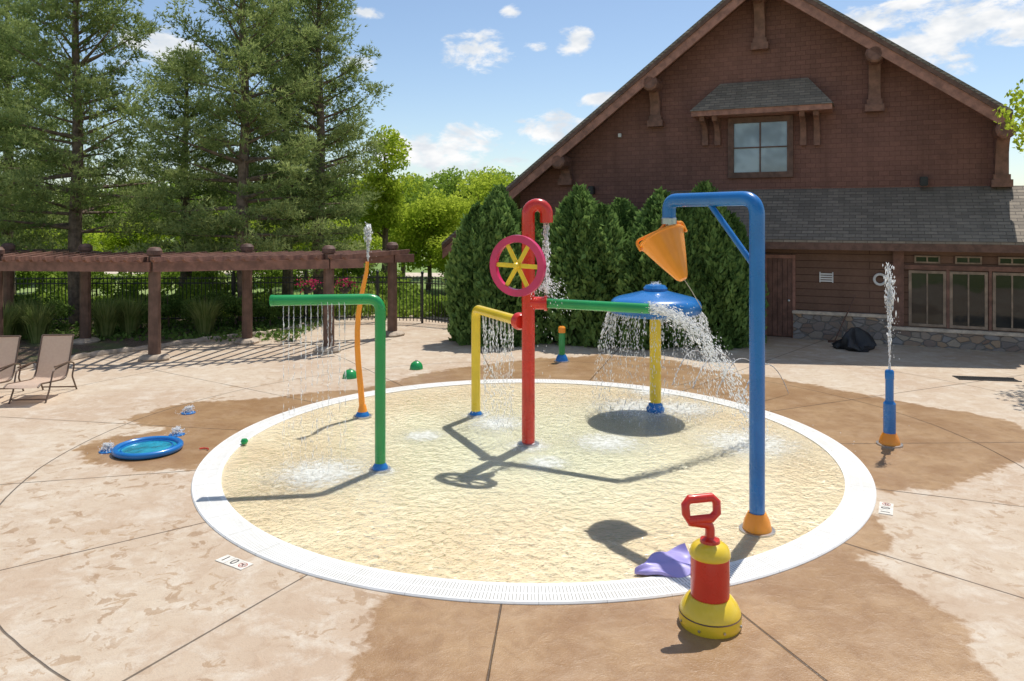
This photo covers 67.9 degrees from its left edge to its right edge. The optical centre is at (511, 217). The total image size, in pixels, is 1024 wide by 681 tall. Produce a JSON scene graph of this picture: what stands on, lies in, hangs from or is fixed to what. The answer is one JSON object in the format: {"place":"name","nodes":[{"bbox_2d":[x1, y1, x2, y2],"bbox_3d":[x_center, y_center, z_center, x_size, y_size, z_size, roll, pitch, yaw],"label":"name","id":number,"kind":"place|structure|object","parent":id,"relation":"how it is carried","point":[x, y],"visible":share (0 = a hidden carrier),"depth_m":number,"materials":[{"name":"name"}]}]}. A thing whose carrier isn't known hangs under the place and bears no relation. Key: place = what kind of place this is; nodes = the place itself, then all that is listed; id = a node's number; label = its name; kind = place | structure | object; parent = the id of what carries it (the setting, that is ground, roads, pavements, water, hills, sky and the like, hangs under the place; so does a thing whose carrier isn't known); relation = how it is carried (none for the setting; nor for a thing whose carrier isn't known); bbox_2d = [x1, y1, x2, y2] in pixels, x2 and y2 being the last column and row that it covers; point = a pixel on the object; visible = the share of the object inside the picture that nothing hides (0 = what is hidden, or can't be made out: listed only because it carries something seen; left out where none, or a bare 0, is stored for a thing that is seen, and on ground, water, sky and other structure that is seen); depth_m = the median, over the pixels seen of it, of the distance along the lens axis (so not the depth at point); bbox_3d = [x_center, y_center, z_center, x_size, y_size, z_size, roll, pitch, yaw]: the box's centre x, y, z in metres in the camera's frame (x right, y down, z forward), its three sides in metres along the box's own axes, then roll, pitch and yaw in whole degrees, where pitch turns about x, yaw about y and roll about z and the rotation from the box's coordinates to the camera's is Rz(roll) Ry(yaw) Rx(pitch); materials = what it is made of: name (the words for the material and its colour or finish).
{"place":"outdoors","nodes":[
{"label":"outdoors","id":0,"kind":"place"},
{"bbox_2d":[3,299,27,334],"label":"ornamental grass","id":1,"kind":"object","parent":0,"point":[9,325],"depth_m":20.46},
{"bbox_2d":[3,295,46,338],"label":"ornamental grass","id":2,"kind":"object","parent":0,"point":[20,330],"depth_m":21.22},
{"bbox_2d":[12,300,62,343],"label":"ornamental grass","id":3,"kind":"object","parent":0,"point":[37,323],"depth_m":20.52,"materials":[{"name":"plant"}]},
{"bbox_2d":[15,271,63,290],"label":"meadow bush","id":4,"kind":"object","parent":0,"point":[43,274],"visible":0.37,"depth_m":33.30,"materials":[{"name":"green plant"}]},
{"bbox_2d":[91,294,125,338],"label":"ornamental grass","id":5,"kind":"object","parent":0,"point":[105,320],"depth_m":21.32,"materials":[{"name":"plant"}]},
{"bbox_2d":[104,295,147,334],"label":"ornamental grass","id":6,"kind":"object","parent":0,"point":[129,321],"depth_m":21.82,"materials":[{"name":"plant"}]},
{"bbox_2d":[179,292,226,335],"bbox_3d":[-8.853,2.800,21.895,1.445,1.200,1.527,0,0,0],"label":"ornamental grass","id":7,"kind":"object","parent":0,"point":[204,319],"depth_m":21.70,"materials":[{"name":"plant"}]},
{"bbox_2d":[15,221,452,313],"bbox_3d":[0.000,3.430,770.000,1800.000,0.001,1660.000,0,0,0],"label":"ground","id":8,"kind":"structure","parent":0,"point":[297,292],"depth_m":37.55,"materials":[{"name":"green plant"}]},
{"bbox_2d":[15,271,34,288],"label":"meadow bush","id":9,"kind":"object","parent":8,"relation":"on","point":[25,285],"visible":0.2,"depth_m":32.52,"materials":[{"name":"green plant"}]},
{"bbox_2d":[0,0,70,249],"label":"pine tree","id":10,"kind":"object","parent":8,"relation":"on","point":[4,57],"visible":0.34,"depth_m":25.83,"materials":[{"name":"green plant"}]},
{"bbox_2d":[0,0,109,293],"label":"pine tree","id":11,"kind":"object","parent":8,"relation":"on","point":[28,87],"visible":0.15,"depth_m":29.81,"materials":[{"name":"green plant"}]},
{"bbox_2d":[14,223,106,251],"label":"leafy tree","id":12,"kind":"object","parent":8,"relation":"on","point":[86,238],"visible":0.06,"depth_m":40.23,"materials":[{"name":"green plant"}]},
{"bbox_2d":[59,271,133,295],"bbox_3d":[-17.114,2.578,30.946,2.944,1.722,2.544,0,0,0],"label":"meadow bush","id":13,"kind":"object","parent":8,"relation":"on","point":[93,274],"visible":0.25,"depth_m":31.00,"materials":[{"name":"green plant"}]},
{"bbox_2d":[58,186,139,250],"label":"leafy tree","id":14,"kind":"object","parent":8,"relation":"on","point":[101,218],"visible":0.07,"depth_m":59.43,"materials":[{"name":"green plant"}]},
{"bbox_2d":[87,217,172,276],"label":"leafy tree","id":15,"kind":"object","parent":8,"relation":"on","point":[111,242],"visible":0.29,"depth_m":43.07,"materials":[{"name":"green plant"}]},
{"bbox_2d":[131,271,179,293],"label":"meadow bush","id":16,"kind":"object","parent":8,"relation":"on","point":[169,274],"visible":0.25,"depth_m":32.40,"materials":[{"name":"green plant"}]},
{"bbox_2d":[110,44,255,285],"bbox_3d":[-12.769,-1.707,30.098,5.666,10.231,6.179,0,0,8],"label":"pine tree","id":17,"kind":"object","parent":8,"relation":"on","point":[179,93],"visible":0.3,"depth_m":29.44,"materials":[{"name":"green plant"}]},
{"bbox_2d":[151,182,235,240],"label":"leafy tree","id":18,"kind":"object","parent":8,"relation":"on","point":[179,200],"visible":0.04,"depth_m":54.25,"materials":[{"name":"green plant"}]},
{"bbox_2d":[174,270,236,296],"bbox_3d":[-12.405,2.660,31.055,3.312,1.550,2.290,0,0,33],"label":"meadow bush","id":19,"kind":"object","parent":8,"relation":"on","point":[215,274],"visible":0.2,"depth_m":30.85,"materials":[{"name":"green plant"}]},
{"bbox_2d":[14,272,447,317],"bbox_3d":[-13.501,2.747,28.052,33.161,1.504,4.681,0,0,0],"label":"meadow growth","id":20,"kind":"object","parent":8,"relation":"on","point":[314,312],"visible":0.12,"depth_m":27.13,"materials":[{"name":"green plant"}]},
{"bbox_2d":[231,269,298,294],"bbox_3d":[-10.822,2.537,33.789,2.671,1.808,3.864,0,0,15],"label":"meadow bush","id":21,"kind":"object","parent":8,"relation":"on","point":[269,273],"visible":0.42,"depth_m":33.24,"materials":[{"name":"green plant"}]},
{"bbox_2d":[234,220,308,251],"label":"leafy tree","id":22,"kind":"object","parent":8,"relation":"on","point":[266,232],"visible":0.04,"depth_m":38.96,"materials":[{"name":"green plant"}]},
{"bbox_2d":[191,0,377,294],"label":"pine tree","id":23,"kind":"object","parent":8,"relation":"on","point":[287,273],"visible":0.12,"depth_m":30.16,"materials":[{"name":"green plant"}]},
{"bbox_2d":[235,0,393,313],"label":"pine tree","id":24,"kind":"object","parent":8,"relation":"on","point":[342,130],"visible":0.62,"depth_m":26.65,"materials":[{"name":"green plant"}]},
{"bbox_2d":[293,267,370,289],"bbox_3d":[-7.802,2.578,33.068,3.680,1.722,2.544,0,0,-4],"label":"meadow bush","id":25,"kind":"object","parent":8,"relation":"on","point":[353,272],"visible":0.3,"depth_m":32.32,"materials":[{"name":"green plant"}]},
{"bbox_2d":[293,217,388,270],"bbox_3d":[-8.536,1.651,37.749,4.934,3.512,4.812,0,0,-32],"label":"leafy tree","id":26,"kind":"object","parent":8,"relation":"on","point":[376,241],"visible":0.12,"depth_m":37.15,"materials":[{"name":"green plant"}]},
{"bbox_2d":[326,172,376,224],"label":"leafy tree","id":27,"kind":"object","parent":8,"relation":"on","point":[360,180],"visible":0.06,"depth_m":72.70,"materials":[{"name":"green plant"}]},
{"bbox_2d":[356,268,407,296],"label":"meadow bush","id":28,"kind":"object","parent":8,"relation":"on","point":[373,273],"visible":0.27,"depth_m":30.75,"materials":[{"name":"green plant"}]},
{"bbox_2d":[345,125,423,284],"bbox_3d":[-5.531,-0.296,33.138,3.198,7.403,3.116,0,0,-22],"label":"leafy tree","id":29,"kind":"object","parent":8,"relation":"on","point":[386,215],"visible":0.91,"depth_m":32.49,"materials":[{"name":"green plant"}]},
{"bbox_2d":[351,177,453,276],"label":"leafy tree","id":30,"kind":"object","parent":8,"relation":"on","point":[408,199],"visible":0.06,"depth_m":43.27,"materials":[{"name":"green plant"}]},
{"bbox_2d":[397,170,455,244],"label":"leafy tree","id":31,"kind":"object","parent":8,"relation":"on","point":[416,179],"visible":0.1,"depth_m":94.94,"materials":[{"name":"green plant"}]},
{"bbox_2d":[388,188,480,289],"bbox_3d":[-3.790,0.979,36.210,5.047,4.860,4.923,0,0,0],"label":"leafy tree","id":32,"kind":"object","parent":8,"relation":"on","point":[425,220],"visible":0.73,"depth_m":35.08,"materials":[{"name":"green plant"}]},
{"bbox_2d":[424,233,452,277],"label":"leafy tree","id":33,"kind":"object","parent":8,"relation":"on","point":[440,260],"visible":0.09,"depth_m":33.17,"materials":[{"name":"green plant"}]},
{"bbox_2d":[424,166,481,203],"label":"leafy tree","id":34,"kind":"object","parent":8,"relation":"on","point":[450,182],"visible":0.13,"depth_m":59.06,"materials":[{"name":"green plant"}]},
{"bbox_2d":[455,166,512,218],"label":"leafy tree","id":35,"kind":"object","parent":8,"relation":"on","point":[485,183],"visible":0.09,"depth_m":41.32,"materials":[{"name":"green plant"}]},
{"bbox_2d":[466,168,518,186],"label":"leafy tree","id":36,"kind":"object","parent":8,"relation":"on","point":[508,174],"visible":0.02,"depth_m":88.81,"materials":[{"name":"green plant"}]},
{"bbox_2d":[441,183,548,347],"bbox_3d":[-0.349,1.221,21.051,3.210,4.497,2.709,0,0,0],"label":"arborvitae","id":37,"kind":"object","parent":8,"relation":"on","point":[488,225],"visible":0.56,"depth_m":20.50,"materials":[{"name":"green plant"}]},
{"bbox_2d":[535,211,558,344],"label":"arborvitae","id":38,"kind":"object","parent":8,"relation":"on","point":[548,338],"visible":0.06,"depth_m":20.65,"materials":[{"name":"green plant"}]},
{"bbox_2d":[542,183,634,347],"bbox_3d":[2.026,1.221,21.308,2.980,4.497,3.691,0,0,-36],"label":"arborvitae","id":39,"kind":"object","parent":8,"relation":"on","point":[586,237],"visible":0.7,"depth_m":20.30,"materials":[{"name":"green plant"}]},
{"bbox_2d":[608,197,640,340],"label":"arborvitae","id":40,"kind":"object","parent":8,"relation":"on","point":[624,209],"visible":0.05,"depth_m":21.49,"materials":[{"name":"green plant"}]},
{"bbox_2d":[612,186,696,349],"bbox_3d":[3.972,1.286,21.096,2.980,4.362,3.852,0,0,41],"label":"arborvitae","id":41,"kind":"object","parent":8,"relation":"on","point":[646,269],"visible":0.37,"depth_m":19.86,"materials":[{"name":"green plant"}]},
{"bbox_2d":[667,179,769,349],"bbox_3d":[5.380,1.191,20.868,3.182,4.557,3.046,0,0,28],"label":"arborvitae","id":42,"kind":"object","parent":8,"relation":"on","point":[719,269],"visible":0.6,"depth_m":19.89,"materials":[{"name":"green plant"}]},
{"bbox_2d":[104,271,443,276],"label":"path","id":43,"kind":"structure","parent":0,"point":[419,274],"depth_m":45.98,"materials":[{"name":"concrete"}]},
{"bbox_2d":[0,314,1023,680],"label":"pool deck","id":44,"kind":"structure","parent":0,"point":[112,568],"depth_m":7.60,"materials":[{"name":"concrete"}]},
{"bbox_2d":[0,335,23,390],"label":"lounge chair","id":45,"kind":"object","parent":44,"relation":"on","point":[9,347],"visible":0.94,"depth_m":14.75,"materials":[{"name":"fabric"}]},
{"bbox_2d":[3,334,76,403],"bbox_3d":[-8.916,2.851,14.422,0.710,1.115,1.372,0,0,-4],"label":"lounge chair","id":46,"kind":"object","parent":44,"relation":"on","point":[53,362],"visible":1,"depth_m":14.84,"materials":[{"name":"fabric"}]},
{"bbox_2d":[99,448,111,453],"bbox_3d":[-5.885,3.385,11.085,0.240,0.030,0.240,0,0,0],"label":"deck jet","id":47,"kind":"object","parent":44,"relation":"on","point":[103,452],"visible":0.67,"depth_m":10.99,"materials":[{"name":"blue paint"}]},
{"bbox_2d":[99,440,113,451],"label":"water spray","id":48,"kind":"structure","parent":47,"relation":"on","point":[106,446],"depth_m":11.06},
{"bbox_2d":[111,436,183,459],"bbox_3d":[-5.314,3.350,11.117,0.960,0.090,0.960,0,0,0],"label":"blue basin","id":49,"kind":"object","parent":44,"relation":"on","point":[149,447],"visible":1,"depth_m":11.08,"materials":[{"name":"paint"}]},
{"bbox_2d":[15,322,308,371],"bbox_3d":[-10.445,3.380,18.910,13.150,0.220,2.374,0,0,-44],"label":"bed edging","id":50,"kind":"object","parent":44,"relation":"on","point":[125,350],"visible":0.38,"depth_m":19.54,"materials":[{"name":"stone"}]},
{"bbox_2d":[16,319,315,364],"bbox_3d":[-11.225,3.388,20.382,9.374,0.001,10.436,0,0,0],"label":"planting bed","id":51,"kind":"object","parent":44,"relation":"on","point":[27,352],"visible":0.26,"depth_m":20.38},
{"bbox_2d":[14,294,75,318],"bbox_3d":[-13.898,2.823,22.622,1.636,1.194,1.433,0,0,20],"label":"round shrub","id":52,"kind":"object","parent":51,"relation":"on","point":[61,307],"visible":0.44,"depth_m":22.48,"materials":[{"name":"green plant"}]},
{"bbox_2d":[0,0,206,324],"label":"pine tree","id":53,"kind":"object","parent":51,"relation":"on","point":[81,86],"visible":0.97,"depth_m":23.49,"materials":[{"name":"green plant"}]},
{"bbox_2d":[139,307,147,331],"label":"round shrub","id":54,"kind":"object","parent":51,"relation":"on","point":[144,319],"visible":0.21,"depth_m":22.46,"materials":[{"name":"green plant"}]},
{"bbox_2d":[141,293,188,326],"bbox_3d":[-10.630,2.876,23.325,1.488,1.085,1.303,0,0,-33],"label":"round shrub","id":55,"kind":"object","parent":51,"relation":"on","point":[170,306],"visible":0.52,"depth_m":23.31,"materials":[{"name":"green plant"}]},
{"bbox_2d":[13,316,322,341],"bbox_3d":[-11.998,3.320,22.997,12.084,0.248,4.318,0,0,0],"label":"ground cover","id":56,"kind":"object","parent":51,"relation":"on","point":[190,335],"visible":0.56,"depth_m":22.41,"materials":[{"name":"green plant"}]},
{"bbox_2d":[117,0,341,323],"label":"pine tree","id":57,"kind":"object","parent":51,"relation":"on","point":[244,55],"visible":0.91,"depth_m":23.53,"materials":[{"name":"green plant"}]},
{"bbox_2d":[216,290,264,326],"bbox_3d":[-8.449,2.823,23.476,1.433,1.194,1.636,0,0,-41],"label":"round shrub","id":58,"kind":"object","parent":51,"relation":"on","point":[233,306],"visible":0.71,"depth_m":23.11,"materials":[{"name":"green plant"}]},
{"bbox_2d":[253,300,290,325],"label":"round shrub","id":59,"kind":"object","parent":51,"relation":"on","point":[271,312],"visible":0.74,"depth_m":23.38,"materials":[{"name":"green plant"}]},
{"bbox_2d":[168,432,184,436],"bbox_3d":[-5.250,3.385,11.921,0.240,0.030,0.240,0,0,0],"label":"deck jet","id":60,"kind":"object","parent":44,"relation":"on","point":[179,435],"visible":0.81,"depth_m":11.87,"materials":[{"name":"blue paint"}]},
{"bbox_2d":[164,425,188,436],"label":"water spray","id":61,"kind":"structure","parent":60,"relation":"on","point":[176,428],"depth_m":11.90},
{"bbox_2d":[0,242,413,361],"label":"pergola","id":62,"kind":"object","parent":44,"relation":"on","point":[153,262],"visible":0.9,"depth_m":19.13,"materials":[{"name":"brown wood"}]},
{"bbox_2d":[293,272,321,292],"bbox_3d":[-5.762,1.668,21.640,0.868,0.938,0.742,0,0,-16],"label":"hanging basket","id":63,"kind":"object","parent":62,"relation":"hanging from","point":[308,286],"visible":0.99,"depth_m":21.50,"materials":[{"name":"pink metal"}]},
{"bbox_2d":[334,268,356,292],"bbox_3d":[-4.761,1.668,21.636,0.742,0.938,0.792,0,0,-38],"label":"hanging basket","id":64,"kind":"object","parent":62,"relation":"hanging from","point":[345,285],"visible":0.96,"depth_m":21.51,"materials":[{"name":"pink metal"}]},
{"bbox_2d":[14,270,423,322],"bbox_3d":[-12.454,2.555,24.634,19.217,1.690,0.916,0,0,1],"label":"iron fence","id":65,"kind":"object","parent":44,"relation":"on","point":[233,278],"visible":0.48,"depth_m":24.58,"materials":[{"name":"black metal"}]},
{"bbox_2d":[215,555,252,569],"bbox_3d":[-2.740,3.394,7.507,0.392,0.012,0.150,0,0,32],"label":"depth marker","id":66,"kind":"object","parent":44,"relation":"on","point":[234,562],"visible":1,"depth_m":7.49,"materials":[{"name":"tile"}]},
{"bbox_2d":[343,368,356,378],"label":"ground dome","id":67,"kind":"structure","parent":44,"relation":"on","point":[350,373],"depth_m":16.09,"materials":[{"name":"green paint"}]},
{"bbox_2d":[410,360,422,369],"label":"ground dome","id":68,"kind":"structure","parent":44,"relation":"on","point":[416,365],"depth_m":17.05,"materials":[{"name":"green paint"}]},
{"bbox_2d":[424,276,448,323],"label":"iron gate","id":69,"kind":"structure","parent":44,"relation":"on","point":[432,283],"depth_m":24.31,"materials":[{"name":"black metal"}]},
{"bbox_2d":[191,379,876,604],"bbox_3d":[0.270,3.389,11.340,9.310,0.021,9.310,0,0,0],"label":"drain ring","id":70,"kind":"object","parent":44,"relation":"on","point":[847,519],"visible":0.91,"depth_m":7.73,"materials":[{"name":"concrete"}]},
{"bbox_2d":[554,326,569,362],"bbox_3d":[1.182,2.985,18.052,0.370,0.830,0.370,0,0,0],"label":"post","id":71,"kind":"object","parent":44,"relation":"on","point":[561,357],"visible":1,"depth_m":17.98,"materials":[{"name":"metal"}]},
{"bbox_2d":[679,493,741,638],"bbox_3d":[1.663,2.857,6.393,0.531,1.085,0.532,0,0,0],"label":"water cannon","id":72,"kind":"object","parent":44,"relation":"on","point":[709,608],"visible":1,"depth_m":6.26,"materials":[{"name":"yellow paint"}]},
{"bbox_2d":[442,0,1023,352],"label":"lodge building","id":73,"kind":"structure","parent":44,"relation":"on","point":[854,156],"depth_m":21.75,"materials":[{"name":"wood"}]},
{"bbox_2d":[728,115,792,177],"bbox_3d":[7.540,-2.150,23.133,1.891,1.849,0.090,0,0,25],"label":"window","id":74,"kind":"structure","parent":73,"relation":"in","point":[758,147],"depth_m":23.12,"materials":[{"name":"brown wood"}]},
{"bbox_2d":[767,258,791,336],"bbox_3d":[7.650,2.261,21.748,0.677,2.217,0.107,0,0,25],"label":"door","id":75,"kind":"structure","parent":73,"relation":"in","point":[774,265],"depth_m":21.78,"materials":[{"name":"brown wood"}]},
{"bbox_2d":[873,273,886,285],"bbox_3d":[9.976,1.666,20.637,0.350,0.350,0.069,0,0,25],"label":"life ring","id":76,"kind":"object","parent":73,"relation":"attached to","point":[875,276],"visible":0.86,"depth_m":20.63,"materials":[{"name":"white paint"}]},
{"bbox_2d":[914,255,939,262],"bbox_3d":[11.022,1.100,20.207,0.600,0.200,0.050,0,0,25],"label":"transom window","id":77,"kind":"structure","parent":73,"relation":"in","point":[917,258],"depth_m":20.20,"materials":[{"name":"brown wood"}]},
{"bbox_2d":[909,270,945,327],"bbox_3d":[11.020,2.140,20.202,0.876,1.480,0.060,0,0,25],"label":"window","id":78,"kind":"structure","parent":73,"relation":"in","point":[927,289],"depth_m":20.19,"materials":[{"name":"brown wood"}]},
{"bbox_2d":[955,256,981,263],"bbox_3d":[11.877,1.100,19.808,0.600,0.200,0.050,0,0,25],"label":"transom window","id":79,"kind":"structure","parent":73,"relation":"in","point":[958,259],"depth_m":19.80,"materials":[{"name":"brown wood"}]},
{"bbox_2d":[950,271,987,329],"bbox_3d":[11.875,2.140,19.803,0.857,1.480,0.060,0,0,25],"label":"window","id":80,"kind":"structure","parent":73,"relation":"in","point":[968,290],"depth_m":19.79,"materials":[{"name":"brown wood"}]},
{"bbox_2d":[992,272,1023,331],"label":"window","id":81,"kind":"structure","parent":73,"relation":"in","point":[1007,288],"depth_m":19.44,"materials":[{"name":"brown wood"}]},
{"bbox_2d":[998,257,1023,264],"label":"transom window","id":82,"kind":"structure","parent":73,"relation":"in","point":[1001,260],"depth_m":19.40,"materials":[{"name":"brown wood"}]},
{"bbox_2d":[832,327,876,351],"bbox_3d":[8.867,3.118,19.719,1.088,0.564,0.943,0,0,15],"label":"garbage bag","id":83,"kind":"object","parent":44,"relation":"on","point":[857,339],"visible":1,"depth_m":19.61,"materials":[{"name":"plastic"}]},
{"bbox_2d":[878,502,893,515],"bbox_3d":[4.374,3.394,8.899,0.150,0.012,0.392,0,0,28],"label":"depth marker","id":84,"kind":"object","parent":44,"relation":"on","point":[885,508],"visible":1,"depth_m":8.89,"materials":[{"name":"tile"}]},
{"bbox_2d":[876,369,902,447],"bbox_3d":[5.663,2.840,11.419,0.370,1.120,0.370,0,0,0],"label":"blue nozzle post","id":85,"kind":"object","parent":44,"relation":"on","point":[889,438],"visible":1,"depth_m":11.36,"materials":[{"name":"metal"}]},
{"bbox_2d":[882,263,898,417],"bbox_3d":[5.699,2.012,11.395,0.331,2.702,0.296,0,0,-18],"label":"water plume","id":86,"kind":"object","parent":85,"relation":"in","point":[889,300],"visible":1,"depth_m":11.41,"materials":[{"name":"liquid"}]},
{"bbox_2d":[952,375,1021,381],"bbox_3d":[10.013,3.392,16.064,1.200,0.017,0.370,0,0,10],"label":"trench drain","id":87,"kind":"object","parent":44,"relation":"on","point":[1007,379],"visible":1,"depth_m":16.05,"materials":[{"name":"black metal"}]},
{"bbox_2d":[992,78,1023,153],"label":"leafy tree","id":88,"kind":"object","parent":44,"relation":"on","point":[1020,111],"visible":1,"depth_m":16.48,"materials":[{"name":"green plant"}]},
{"bbox_2d":[0,0,1023,215],"label":"sky","id":89,"kind":"structure","parent":0,"point":[479,84],"materials":[{"name":"blue"}]},
{"bbox_2d":[221,383,844,582],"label":"pool floor","id":90,"kind":"structure","parent":0,"point":[586,550],"depth_m":9.55,"materials":[{"name":"paint"}]},
{"bbox_2d":[269,294,390,472],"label":"green spray arch","id":91,"kind":"structure","parent":90,"relation":"on","point":[380,465],"depth_m":10.18,"materials":[{"name":"paint"}]},
{"bbox_2d":[259,302,392,485],"bbox_3d":[-2.566,2.266,9.996,1.618,2.323,1.952,0,0,33],"label":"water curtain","id":92,"kind":"object","parent":91,"relation":"attached to","point":[339,358],"visible":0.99,"depth_m":10.06,"materials":[{"name":"liquid"}]},
{"bbox_2d":[611,284,701,413],"bbox_3d":[2.514,2.277,13.349,1.590,2.245,1.590,0,0,0],"label":"spray umbrella","id":93,"kind":"object","parent":90,"relation":"on","point":[656,293],"visible":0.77,"depth_m":13.16,"materials":[{"name":"blue paint"}]},
{"bbox_2d":[550,311,790,444],"bbox_3d":[2.715,2.515,13.354,5.223,1.808,5.355,0,0,0],"label":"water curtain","id":94,"kind":"object","parent":93,"relation":"attached to","point":[642,349],"visible":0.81,"depth_m":12.97,"materials":[{"name":"liquid"}]},
{"bbox_2d":[221,383,844,582],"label":"pool water","id":95,"kind":"structure","parent":0,"point":[318,476],"depth_m":10.49,"materials":[{"name":"liquid"}]},
{"bbox_2d":[353,262,371,418],"bbox_3d":[-2.550,2.066,12.983,0.310,2.645,0.310,0,0,0],"label":"wavy orange tube","id":96,"kind":"object","parent":95,"relation":"on","point":[362,413],"visible":0.98,"depth_m":12.94,"materials":[{"name":"paint"}]},
{"bbox_2d":[364,222,376,274],"bbox_3d":[-2.367,1.669,12.964,0.363,3.227,0.272,0,0,32],"label":"water plume","id":97,"kind":"object","parent":96,"relation":"attached to","point":[368,228],"visible":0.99,"depth_m":12.97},
{"bbox_2d":[467,305,513,416],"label":"yellow spray arch","id":98,"kind":"structure","parent":95,"relation":"on","point":[479,310],"depth_m":13.00,"materials":[{"name":"paint"}]},
{"bbox_2d":[444,316,568,437],"bbox_3d":[-0.155,2.504,12.532,2.029,1.845,2.251,0,0,-26],"label":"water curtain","id":99,"kind":"object","parent":98,"relation":"attached to","point":[493,335],"visible":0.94,"depth_m":12.26,"materials":[{"name":"liquid"}]},
{"bbox_2d":[511,198,650,447],"bbox_3d":[0.976,1.548,11.122,2.114,3.679,0.358,0,0,21],"label":"red center post","id":100,"kind":"object","parent":95,"relation":"on","point":[524,321],"visible":0.97,"depth_m":11.29,"materials":[{"name":"metal"}]},
{"bbox_2d":[490,235,545,296],"bbox_3d":[0.110,0.686,10.944,0.663,0.889,0.749,0,0,-24],"label":"spinning water wheel","id":101,"kind":"object","parent":100,"relation":"attached to","point":[518,265],"visible":1,"depth_m":10.89,"materials":[{"name":"paint"}]},
{"bbox_2d":[494,223,570,451],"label":"water stream","id":102,"kind":"structure","parent":100,"relation":"attached to","point":[546,226],"depth_m":11.36,"materials":[{"name":"liquid"}]},
{"bbox_2d":[641,301,840,461],"bbox_3d":[3.647,2.292,11.163,2.305,2.263,3.312,0,0,42],"label":"water jet","id":103,"kind":"object","parent":100,"relation":"attached to","point":[672,313],"visible":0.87,"depth_m":11.12},
{"bbox_2d":[634,543,689,577],"bbox_3d":[1.473,3.311,7.342,0.660,0.130,0.450,0,0,-21],"label":"towel","id":104,"kind":"object","parent":95,"relation":"on","point":[674,562],"visible":0.91,"depth_m":7.27,"materials":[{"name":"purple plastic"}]},
{"bbox_2d":[636,191,774,537],"bbox_3d":[2.199,1.551,8.892,0.606,3.698,1.906,0,0,-29],"label":"dumping bucket post","id":105,"kind":"object","parent":95,"relation":"on","point":[663,247],"visible":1,"depth_m":8.24,"materials":[{"name":"metal"}]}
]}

